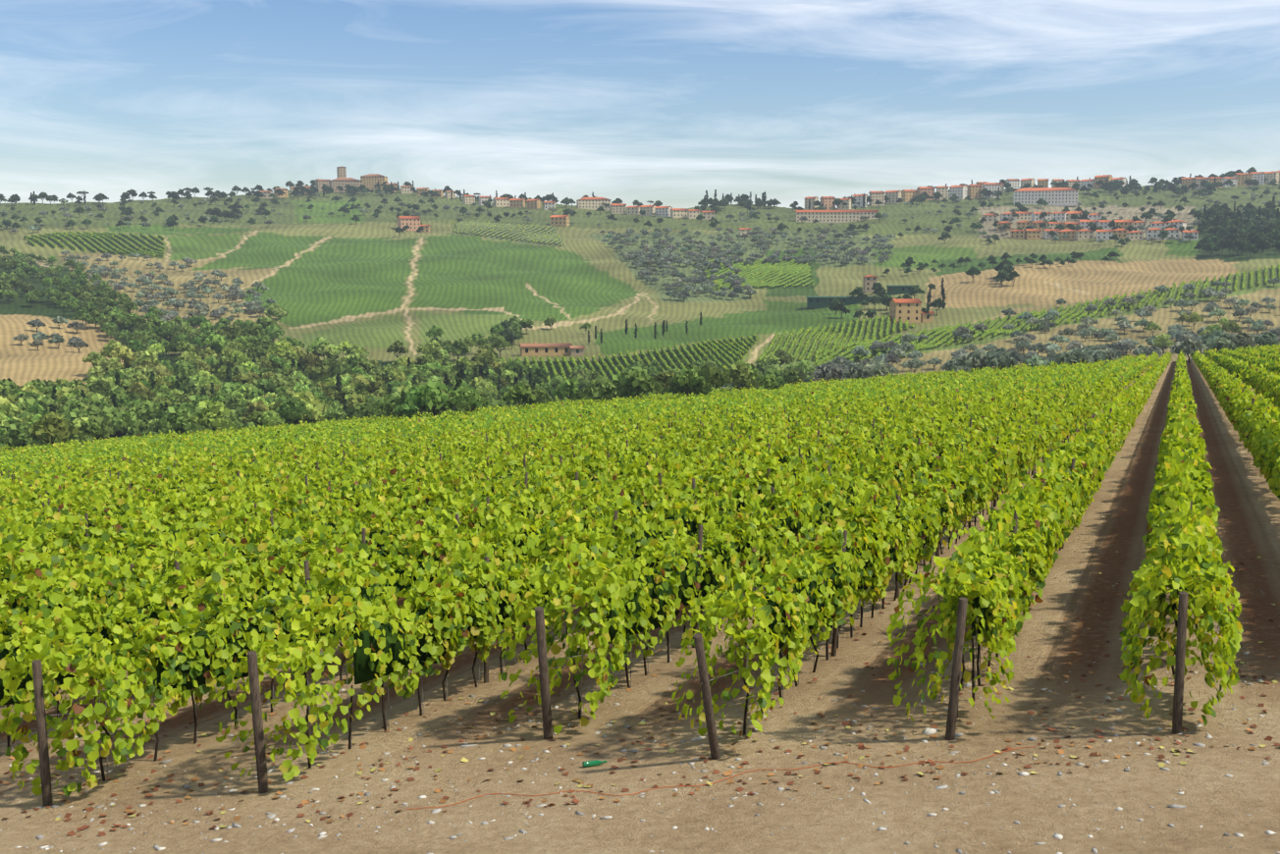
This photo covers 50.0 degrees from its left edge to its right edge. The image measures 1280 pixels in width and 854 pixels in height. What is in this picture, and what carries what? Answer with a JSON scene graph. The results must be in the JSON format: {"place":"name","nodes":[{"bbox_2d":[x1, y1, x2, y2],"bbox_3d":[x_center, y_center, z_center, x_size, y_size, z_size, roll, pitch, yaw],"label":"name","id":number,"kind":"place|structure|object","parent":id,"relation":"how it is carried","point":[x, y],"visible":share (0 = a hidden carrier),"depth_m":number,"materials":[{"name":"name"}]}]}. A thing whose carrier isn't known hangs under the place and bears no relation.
{"place":"outdoors","nodes":[
{"label":"outdoors","id":0,"kind":"place"},
{"bbox_2d":[9,403,1106,777],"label":"vine stake wires","id":1,"kind":"object","parent":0,"point":[554,659],"depth_m":19.16,"materials":[{"name":"grey metal"}]},
{"bbox_2d":[0,182,1279,853],"bbox_3d":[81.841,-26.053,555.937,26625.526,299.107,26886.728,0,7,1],"label":"terrain","id":2,"kind":"structure","parent":0,"point":[373,285],"depth_m":20.68,"materials":[{"name":"brown soil"}]},
{"bbox_2d":[582,759,607,767],"bbox_3d":[-0.545,4.068,16.604,0.305,0.076,0.072,-2,7,-18],"label":"green bottle","id":3,"kind":"object","parent":2,"relation":"on","point":[588,764],"visible":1,"depth_m":16.57,"materials":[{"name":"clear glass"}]},
{"bbox_2d":[0,550,1279,853],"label":"ground stones","id":4,"kind":"object","parent":2,"relation":"on","point":[925,731],"visible":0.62,"depth_m":15.69,"materials":[{"name":"beige stone"}]},
{"bbox_2d":[0,346,1279,781],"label":"vine","id":5,"kind":"object","parent":2,"relation":"on","point":[363,670],"depth_m":24.90,"materials":[{"name":"green plant"}]},
{"bbox_2d":[0,401,1279,796],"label":"vine leaves","id":6,"kind":"object","parent":5,"relation":"attached to","point":[1184,547],"visible":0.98,"depth_m":21.34,"materials":[{"name":"green plant"}]},
{"bbox_2d":[0,342,1279,529],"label":"vine leaves","id":7,"kind":"object","parent":5,"relation":"attached to","point":[1233,399],"visible":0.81,"depth_m":71.63,"materials":[{"name":"green plant"}]},
{"bbox_2d":[0,511,1279,836],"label":"fallen leaves","id":8,"kind":"object","parent":2,"relation":"on","point":[728,773],"visible":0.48,"depth_m":16.89,"materials":[{"name":"brown plant"}]},
{"bbox_2d":[0,166,1279,449],"bbox_3d":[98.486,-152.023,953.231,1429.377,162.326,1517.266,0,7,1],"label":"trees","id":9,"kind":"object","parent":2,"relation":"on","point":[112,397],"visible":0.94,"depth_m":495.36,"materials":[{"name":"green plant"}]},
{"bbox_2d":[0,371,1279,805],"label":"vineyard posts","id":10,"kind":"object","parent":2,"relation":"on","point":[547,709],"visible":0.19,"depth_m":16.48,"materials":[{"name":"brown wood"}]},
{"bbox_2d":[23,220,1279,414],"bbox_3d":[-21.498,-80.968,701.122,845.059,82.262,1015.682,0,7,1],"label":"vine rows","id":11,"kind":"object","parent":2,"relation":"on","point":[750,272],"visible":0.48,"depth_m":634.34,"materials":[{"name":"green plant"}]},
{"bbox_2d":[26,220,1279,413],"bbox_3d":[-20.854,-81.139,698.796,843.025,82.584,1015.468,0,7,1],"label":"vine leaves","id":12,"kind":"object","parent":11,"relation":"on","point":[578,401],"visible":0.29,"depth_m":572.84,"materials":[{"name":"green plant"}]},
{"bbox_2d":[405,746,1036,809],"bbox_3d":[0.986,4.003,15.592,7.243,0.534,0.514,0,7,-3],"label":"orange twine","id":13,"kind":"object","parent":2,"relation":"on","point":[711,783],"visible":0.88,"depth_m":15.57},
{"bbox_2d":[259,166,1279,356],"bbox_3d":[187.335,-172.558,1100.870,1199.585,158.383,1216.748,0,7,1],"label":"town walls","id":14,"kind":"structure","parent":2,"relation":"on","point":[910,312],"depth_m":1307.62,"materials":[{"name":"beige stone"}]},
{"bbox_2d":[259,165,1279,348],"bbox_3d":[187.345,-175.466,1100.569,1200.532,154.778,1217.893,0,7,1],"label":"town roofs","id":15,"kind":"structure","parent":14,"relation":"on","point":[895,300],"depth_m":1210.84,"materials":[{"name":"tile"}]},
{"bbox_2d":[0,0,1279,209],"label":"sky","id":16,"kind":"structure","parent":0,"point":[669,102],"materials":[{"name":"blue"}]}
]}

